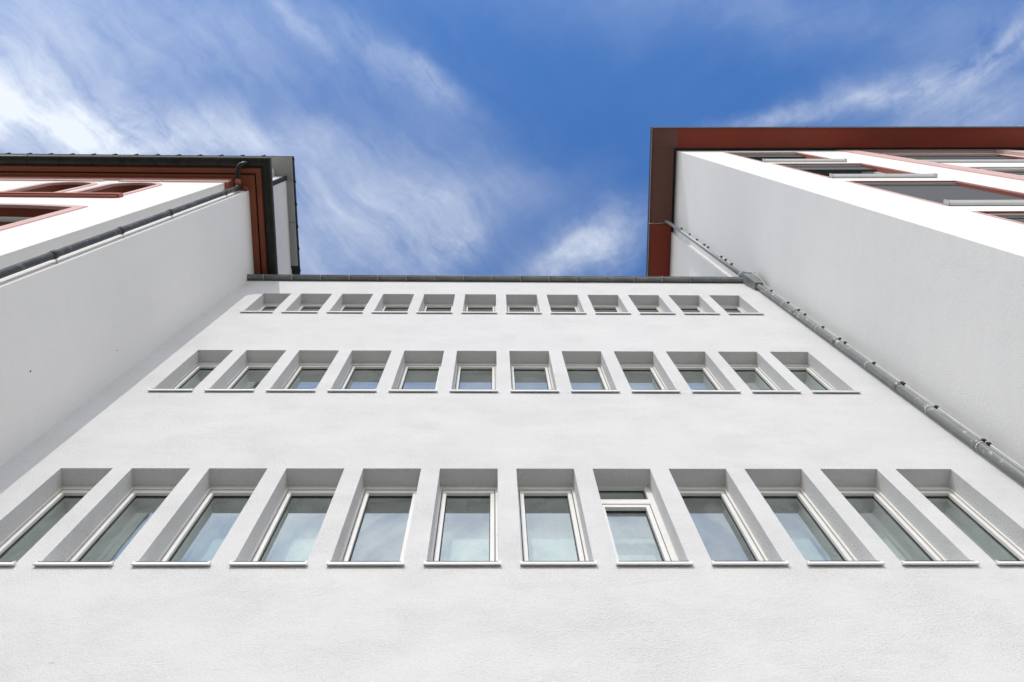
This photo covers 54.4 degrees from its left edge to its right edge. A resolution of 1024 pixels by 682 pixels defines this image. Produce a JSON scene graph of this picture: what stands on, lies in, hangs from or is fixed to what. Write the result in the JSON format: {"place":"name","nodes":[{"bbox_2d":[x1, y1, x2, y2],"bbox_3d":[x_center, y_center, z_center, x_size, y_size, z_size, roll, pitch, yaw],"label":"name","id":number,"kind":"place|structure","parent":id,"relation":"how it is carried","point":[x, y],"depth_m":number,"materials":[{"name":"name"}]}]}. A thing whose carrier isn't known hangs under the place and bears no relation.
{"place":"outdoors","nodes":[
{"label":"outdoors","id":0,"kind":"place"},
{"bbox_2d":[0,152,300,465],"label":"corner building","id":1,"kind":"structure","parent":0,"point":[113,267],"depth_m":12.01,"materials":[{"name":"white paint"}]},
{"bbox_2d":[0,203,87,230],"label":"window","id":2,"kind":"structure","parent":1,"relation":"in","point":[10,217],"depth_m":12.55,"materials":[{"name":"red plastic"}]},
{"bbox_2d":[0,182,96,191],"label":"window","id":3,"kind":"structure","parent":1,"relation":"in","point":[62,187],"depth_m":15.47,"materials":[{"name":"red plastic"}]},
{"bbox_2d":[73,182,161,195],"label":"window","id":4,"kind":"structure","parent":1,"relation":"in","point":[128,188],"depth_m":15.57,"materials":[{"name":"red plastic"}]},
{"bbox_2d":[0,271,1023,681],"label":"office building","id":5,"kind":"structure","parent":0,"point":[746,477],"depth_m":8.02,"materials":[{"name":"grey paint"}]},
{"bbox_2d":[0,486,93,565],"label":"window","id":6,"kind":"structure","parent":5,"relation":"in","point":[65,492],"depth_m":7.67,"materials":[{"name":"white plastic"}]},
{"bbox_2d":[32,486,175,565],"bbox_3d":[-2.872,1.454,7.417,0.505,1.871,0.482,0,-76,-1],"label":"window","id":7,"kind":"structure","parent":5,"relation":"in","point":[76,557],"depth_m":7.68,"materials":[{"name":"white plastic"}]},
{"bbox_2d":[147,362,219,390],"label":"window","id":8,"kind":"structure","parent":5,"relation":"in","point":[198,373],"depth_m":11.52,"materials":[{"name":"white plastic"}]},
{"bbox_2d":[131,486,255,565],"bbox_3d":[-2.240,1.456,7.429,0.505,1.871,0.482,0,-76,-1],"label":"window","id":9,"kind":"structure","parent":5,"relation":"in","point":[209,544],"depth_m":7.79,"materials":[{"name":"white plastic"}]},
{"bbox_2d":[204,363,275,391],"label":"window","id":10,"kind":"structure","parent":5,"relation":"in","point":[250,370],"depth_m":11.66,"materials":[{"name":"white plastic"}]},
{"bbox_2d":[240,303,280,312],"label":"window","id":11,"kind":"structure","parent":5,"relation":"in","point":[266,307],"depth_m":15.18,"materials":[{"name":"white plastic"}]},
{"bbox_2d":[229,486,336,565],"bbox_3d":[-1.608,1.458,7.441,0.505,1.871,0.481,0,-76,-1],"label":"window","id":12,"kind":"structure","parent":5,"relation":"in","point":[295,546],"depth_m":7.86,"materials":[{"name":"white plastic"}]},
{"bbox_2d":[265,363,330,391],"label":"window","id":13,"kind":"structure","parent":5,"relation":"in","point":[303,369],"depth_m":11.72,"materials":[{"name":"white plastic"}]},
{"bbox_2d":[281,303,323,312],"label":"window","id":14,"kind":"structure","parent":5,"relation":"in","point":[304,307],"depth_m":15.20,"materials":[{"name":"white plastic"}]},
{"bbox_2d":[326,304,366,312],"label":"window","id":15,"kind":"structure","parent":5,"relation":"in","point":[345,308],"depth_m":15.23,"materials":[{"name":"white plastic"}]},
{"bbox_2d":[327,363,385,391],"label":"window","id":16,"kind":"structure","parent":5,"relation":"in","point":[356,368],"depth_m":11.79,"materials":[{"name":"white plastic"}]},
{"bbox_2d":[326,486,417,565],"bbox_3d":[-0.974,1.377,7.386,0.505,1.781,0.287,0,-76,-1],"label":"window","id":17,"kind":"structure","parent":5,"relation":"in","point":[378,532],"depth_m":7.63,"materials":[{"name":"clear glass"}]},
{"bbox_2d":[371,304,409,312],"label":"window","id":18,"kind":"structure","parent":5,"relation":"in","point":[386,308],"depth_m":15.25,"materials":[{"name":"white plastic"}]},
{"bbox_2d":[388,363,441,391],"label":"window","id":19,"kind":"structure","parent":5,"relation":"in","point":[408,367],"depth_m":11.84,"materials":[{"name":"white plastic"}]},
{"bbox_2d":[416,304,452,312],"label":"window","id":20,"kind":"structure","parent":5,"relation":"in","point":[428,308],"depth_m":15.28,"materials":[{"name":"white plastic"}]},
{"bbox_2d":[423,486,500,565],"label":"window","id":21,"kind":"structure","parent":5,"relation":"in","point":[456,540],"depth_m":7.88,"materials":[{"name":"clear glass"}]},
{"bbox_2d":[449,363,497,391],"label":"window","id":22,"kind":"structure","parent":5,"relation":"in","point":[469,377],"depth_m":11.70,"materials":[{"name":"white plastic"}]},
{"bbox_2d":[461,304,496,313],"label":"window","id":23,"kind":"structure","parent":5,"relation":"in","point":[469,308],"depth_m":15.30,"materials":[{"name":"white plastic"}]},
{"bbox_2d":[506,304,541,313],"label":"window","id":24,"kind":"structure","parent":5,"relation":"in","point":[511,308],"depth_m":15.32,"materials":[{"name":"white plastic"}]},
{"bbox_2d":[510,363,558,391],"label":"window","id":25,"kind":"structure","parent":5,"relation":"in","point":[514,367],"depth_m":11.85,"materials":[{"name":"white plastic"}]},
{"bbox_2d":[517,486,596,565],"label":"window","id":26,"kind":"structure","parent":5,"relation":"in","point":[544,540],"depth_m":7.90,"materials":[{"name":"clear glass"}]},
{"bbox_2d":[549,304,586,313],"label":"window","id":27,"kind":"structure","parent":5,"relation":"in","point":[555,308],"depth_m":15.33,"materials":[{"name":"white plastic"}]},
{"bbox_2d":[565,364,619,392],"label":"window","id":28,"kind":"structure","parent":5,"relation":"in","point":[574,368],"depth_m":11.87,"materials":[{"name":"white plastic"}]},
{"bbox_2d":[592,305,630,313],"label":"window","id":29,"kind":"structure","parent":5,"relation":"in","point":[599,309],"depth_m":15.30,"materials":[{"name":"white plastic"}]},
{"bbox_2d":[597,486,693,565],"bbox_3d":[0.920,1.467,7.489,0.505,1.871,0.481,0,-76,-1],"label":"window","id":30,"kind":"structure","parent":5,"relation":"in","point":[633,543],"depth_m":7.89,"materials":[{"name":"white plastic"}]},
{"bbox_2d":[620,364,680,391],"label":"window","id":31,"kind":"structure","parent":5,"relation":"in","point":[634,369],"depth_m":11.84,"materials":[{"name":"white plastic"}]},
{"bbox_2d":[635,305,675,313],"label":"window","id":32,"kind":"structure","parent":5,"relation":"in","point":[643,309],"depth_m":15.32,"materials":[{"name":"white plastic"}]},
{"bbox_2d":[677,305,719,313],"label":"window","id":33,"kind":"structure","parent":5,"relation":"in","point":[687,309],"depth_m":15.34,"materials":[{"name":"white plastic"}]},
{"bbox_2d":[674,364,740,392],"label":"window","id":34,"kind":"structure","parent":5,"relation":"in","point":[686,370],"depth_m":11.77,"materials":[{"name":"white plastic"}]},
{"bbox_2d":[677,486,788,564],"bbox_3d":[1.553,1.386,7.434,0.505,1.781,0.287,0,-76,-1],"label":"window","id":35,"kind":"structure","parent":5,"relation":"in","point":[724,533],"depth_m":7.68,"materials":[{"name":"white plastic"}]},
{"bbox_2d":[720,305,763,314],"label":"window","id":36,"kind":"structure","parent":5,"relation":"in","point":[730,309],"depth_m":15.30,"materials":[{"name":"white plastic"}]},
{"bbox_2d":[729,364,801,392],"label":"window","id":37,"kind":"structure","parent":5,"relation":"in","point":[747,372],"depth_m":11.71,"materials":[{"name":"white plastic"}]},
{"bbox_2d":[756,486,884,565],"bbox_3d":[2.183,1.471,7.513,0.505,1.871,0.482,0,-76,-1],"label":"window","id":38,"kind":"structure","parent":5,"relation":"in","point":[812,556],"depth_m":7.86,"materials":[{"name":"white plastic"}]},
{"bbox_2d":[783,364,860,392],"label":"window","id":39,"kind":"structure","parent":5,"relation":"in","point":[803,372],"depth_m":11.62,"materials":[{"name":"white plastic"}]},
{"bbox_2d":[835,486,979,564],"bbox_3d":[2.815,1.473,7.525,0.505,1.871,0.482,0,-76,-1],"label":"window","id":40,"kind":"structure","parent":5,"relation":"in","point":[849,492],"depth_m":7.76,"materials":[{"name":"white plastic"}]},
{"bbox_2d":[914,486,1023,564],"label":"window","id":41,"kind":"structure","parent":5,"relation":"in","point":[930,492],"depth_m":7.74,"materials":[{"name":"white plastic"}]},
{"bbox_2d":[0,0,1023,275],"label":"sky","id":42,"kind":"structure","parent":0,"point":[423,137],"materials":[{"name":"blue"}]},
{"bbox_2d":[646,126,1023,470],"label":"tall building","id":43,"kind":"structure","parent":0,"point":[897,252],"depth_m":13.48,"materials":[{"name":"paint"}]},
{"bbox_2d":[724,152,846,161],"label":"window","id":44,"kind":"structure","parent":43,"relation":"in","point":[757,156],"depth_m":22.35,"materials":[{"name":"red paint"}]},
{"bbox_2d":[772,163,937,177],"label":"window","id":45,"kind":"structure","parent":43,"relation":"in","point":[829,170],"depth_m":18.51,"materials":[{"name":"red paint"}]},
{"bbox_2d":[846,181,1023,204],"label":"window","id":46,"kind":"structure","parent":43,"relation":"in","point":[951,192],"depth_m":14.08,"materials":[{"name":"red paint"}]},
{"bbox_2d":[891,154,1023,161],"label":"window","id":47,"kind":"structure","parent":43,"relation":"in","point":[952,157],"depth_m":22.84,"materials":[{"name":"red paint"}]},
{"bbox_2d":[971,211,1023,223],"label":"window","id":48,"kind":"structure","parent":43,"relation":"in","point":[1016,217],"depth_m":11.32,"materials":[{"name":"red paint"}]},
{"bbox_2d":[990,170,1023,175],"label":"window","id":49,"kind":"structure","parent":43,"relation":"in","point":[1018,172],"depth_m":18.77,"materials":[{"name":"red paint"}]}
]}

